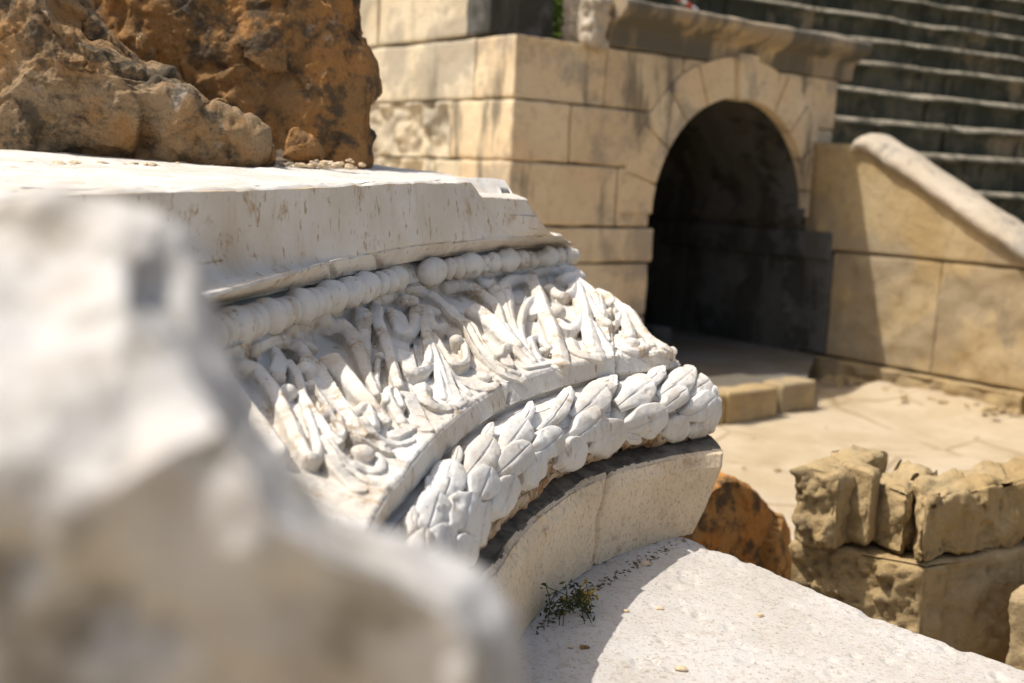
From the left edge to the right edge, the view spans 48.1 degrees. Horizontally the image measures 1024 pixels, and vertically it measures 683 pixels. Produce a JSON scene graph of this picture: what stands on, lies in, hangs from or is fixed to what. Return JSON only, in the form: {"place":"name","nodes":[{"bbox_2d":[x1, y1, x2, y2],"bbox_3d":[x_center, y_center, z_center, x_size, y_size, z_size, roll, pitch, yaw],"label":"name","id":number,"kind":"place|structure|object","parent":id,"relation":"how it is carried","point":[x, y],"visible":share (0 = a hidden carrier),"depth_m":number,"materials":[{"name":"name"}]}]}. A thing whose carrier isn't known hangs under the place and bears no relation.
{"place":"outdoors","nodes":[
{"label":"outdoors","id":0,"kind":"place"},
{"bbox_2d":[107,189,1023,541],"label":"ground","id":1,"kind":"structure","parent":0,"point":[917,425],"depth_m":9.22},
{"bbox_2d":[287,0,872,350],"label":"arched wall","id":2,"kind":"structure","parent":1,"relation":"on","point":[652,163],"depth_m":10.51,"materials":[{"name":"stone"}]},
{"bbox_2d":[644,323,815,423],"bbox_3d":[0.999,0.117,12.145,3.040,0.317,5.536,-4,10,-37],"label":"stone step","id":3,"kind":"object","parent":1,"relation":"on","point":[752,381],"visible":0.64,"depth_m":10.48,"materials":[{"name":"beige stone"}]},
{"bbox_2d":[679,472,791,580],"bbox_3d":[0.715,0.793,4.606,0.850,0.681,0.589,-5,11,-42],"label":"fallen block","id":4,"kind":"object","parent":1,"relation":"on","point":[741,521],"depth_m":4.39,"materials":[{"name":"brown stone"}]},
{"bbox_2d":[521,537,1023,682],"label":"marble slab","id":5,"kind":"structure","parent":1,"relation":"on","point":[706,625],"depth_m":2.30,"materials":[{"name":"white stone"}]},
{"bbox_2d":[0,186,526,682],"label":"marble fragment","id":6,"kind":"object","parent":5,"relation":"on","point":[166,516],"visible":1,"depth_m":0.42,"materials":[{"name":"white stone"}]},
{"bbox_2d":[0,149,722,635],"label":"carved block","id":7,"kind":"structure","parent":5,"relation":"on","point":[512,403],"depth_m":2.41,"materials":[{"name":"stone"}]},
{"bbox_2d":[0,0,276,166],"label":"boulder","id":8,"kind":"object","parent":7,"relation":"on","point":[77,77],"visible":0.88,"depth_m":2.92,"materials":[{"name":"brown stone"}]},
{"bbox_2d":[136,32,144,49],"bbox_3d":[-0.982,-0.794,3.030,0.024,0.044,0.021,3,8,0],"label":"stone chip","id":9,"kind":"object","parent":8,"relation":"on","point":[140,40],"visible":1,"depth_m":3.02,"materials":[{"name":"beige stone"}]},
{"bbox_2d":[214,98,227,103],"bbox_3d":[-0.772,-0.635,3.030,0.045,0.017,0.025,3,8,0],"label":"stone chip","id":10,"kind":"object","parent":8,"relation":"on","point":[222,100],"visible":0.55,"depth_m":3.02,"materials":[{"name":"brown stone"}]},
{"bbox_2d":[143,162,156,165],"bbox_3d":[-0.846,-0.413,2.678,0.030,0.012,0.022,3,8,0],"label":"stone chip","id":11,"kind":"object","parent":7,"relation":"on","point":[149,164],"visible":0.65,"depth_m":2.67,"materials":[{"name":"beige stone"}]},
{"bbox_2d":[24,158,365,168],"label":"stone crumbs","id":12,"kind":"object","parent":7,"relation":"on","point":[322,164],"visible":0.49,"depth_m":3.19,"materials":[{"name":"beige stone"}]},
{"bbox_2d":[91,0,382,168],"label":"boulder","id":13,"kind":"object","parent":7,"relation":"on","point":[281,68],"visible":0.59,"depth_m":3.44,"materials":[{"name":"brown stone"}]},
{"bbox_2d":[275,155,293,161],"bbox_3d":[-0.704,-0.559,3.500,0.078,0.022,0.075,8,10,34],"label":"stone chip","id":14,"kind":"object","parent":7,"relation":"on","point":[279,158],"visible":0.38,"depth_m":3.48,"materials":[{"name":"beige stone"}]},
{"bbox_2d":[276,149,283,154],"bbox_3d":[-0.711,-0.577,3.500,0.032,0.022,0.024,3,8,0],"label":"stone chip","id":15,"kind":"object","parent":14,"relation":"on","point":[280,151],"visible":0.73,"depth_m":3.49,"materials":[{"name":"stone"}]},
{"bbox_2d":[282,127,324,163],"bbox_3d":[-0.591,-0.553,3.244,0.119,0.102,0.098,0,9,-19],"label":"rock shard","id":16,"kind":"object","parent":7,"relation":"on","point":[301,145],"visible":0.98,"depth_m":3.21,"materials":[{"name":"brown stone"}]},
{"bbox_2d":[540,578,598,625],"bbox_3d":[0.117,0.522,2.352,0.130,0.107,0.182,3,8,0],"label":"weed","id":17,"kind":"object","parent":5,"relation":"on","point":[582,594],"visible":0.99,"depth_m":2.32,"materials":[{"name":"green plant"}]},
{"bbox_2d":[579,645,589,649],"bbox_3d":[0.138,0.584,2.194,0.020,0.009,0.013,1,8,-13],"label":"pebble","id":18,"kind":"object","parent":5,"relation":"on","point":[582,647],"visible":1,"depth_m":2.19,"materials":[{"name":"stone"}]},
{"bbox_2d":[536,532,693,634],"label":"dry litter","id":19,"kind":"object","parent":5,"relation":"on","point":[634,562],"visible":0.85,"depth_m":2.58,"materials":[{"name":"brown plant"}]},
{"bbox_2d":[641,561,650,565],"bbox_3d":[0.312,0.515,2.664,0.025,0.011,0.020,3,8,0],"label":"pebble","id":20,"kind":"object","parent":5,"relation":"on","point":[646,563],"visible":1,"depth_m":2.66,"materials":[{"name":"stone"}]},
{"bbox_2d":[655,606,664,610],"bbox_3d":[0.311,0.561,2.407,0.019,0.009,0.014,3,8,0],"label":"pebble","id":21,"kind":"object","parent":5,"relation":"on","point":[660,608],"visible":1,"depth_m":2.40,"materials":[{"name":"stone"}]},
{"bbox_2d":[675,665,687,671],"bbox_3d":[0.315,0.609,2.133,0.024,0.010,0.018,3,8,0],"label":"pebble","id":22,"kind":"object","parent":5,"relation":"on","point":[681,668],"visible":1,"depth_m":2.13,"materials":[{"name":"stone"}]},
{"bbox_2d":[754,613,764,617],"bbox_3d":[0.521,0.576,2.413,0.021,0.009,0.013,3,8,0],"label":"pebble","id":23,"kind":"object","parent":5,"relation":"on","point":[760,615],"visible":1,"depth_m":2.41,"materials":[{"name":"stone"}]},
{"bbox_2d":[553,0,1023,223],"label":"stone seating","id":24,"kind":"object","parent":1,"relation":"on","point":[939,84],"visible":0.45,"depth_m":14.55,"materials":[{"name":"grey stone"}]},
{"bbox_2d":[552,0,563,40],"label":"shrub","id":25,"kind":"object","parent":24,"relation":"on","point":[558,15],"visible":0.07,"depth_m":11.62,"materials":[{"name":"green plant"}]},
{"bbox_2d":[741,375,1021,471],"bbox_3d":[3.329,0.791,8.600,3.713,0.108,4.633,-4,11,-39],"label":"rubble","id":26,"kind":"object","parent":1,"relation":"on","point":[861,381],"visible":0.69,"depth_m":10.44,"materials":[{"name":"stone"}]},
{"bbox_2d":[788,536,1023,663],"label":"rough block","id":27,"kind":"structure","parent":1,"relation":"on","point":[960,602],"depth_m":3.66,"materials":[{"name":"stone"}]},
{"bbox_2d":[789,445,888,548],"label":"rough block","id":28,"kind":"structure","parent":27,"relation":"on","point":[825,487],"depth_m":3.63,"materials":[{"name":"stone"}]},
{"bbox_2d":[841,460,880,544],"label":"rough block","id":29,"kind":"structure","parent":27,"relation":"on","point":[863,502],"depth_m":3.62,"materials":[{"name":"stone"}]},
{"bbox_2d":[867,459,937,553],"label":"rough block","id":30,"kind":"structure","parent":27,"relation":"on","point":[895,528],"depth_m":3.62,"materials":[{"name":"stone"}]},
{"bbox_2d":[910,456,1023,561],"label":"rough block","id":31,"kind":"structure","parent":27,"relation":"on","point":[979,507],"depth_m":3.63,"materials":[{"name":"stone"}]},
{"bbox_2d":[794,133,1023,414],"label":"parapet wall","id":32,"kind":"structure","parent":1,"relation":"on","point":[917,281],"depth_m":11.00,"materials":[{"name":"stone"}]},
{"bbox_2d":[1005,585,1023,670],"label":"rough block","id":33,"kind":"structure","parent":1,"relation":"on","point":[1015,657],"depth_m":3.50,"materials":[{"name":"stone"}]},
{"bbox_2d":[644,324,671,343],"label":"stone block","id":34,"kind":"structure","parent":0,"point":[661,333],"depth_m":12.08,"materials":[{"name":"black stone"}]},
{"bbox_2d":[676,0,697,9],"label":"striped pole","id":35,"kind":"object","parent":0,"point":[686,4],"visible":0.81,"depth_m":10.27,"materials":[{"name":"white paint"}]}
]}

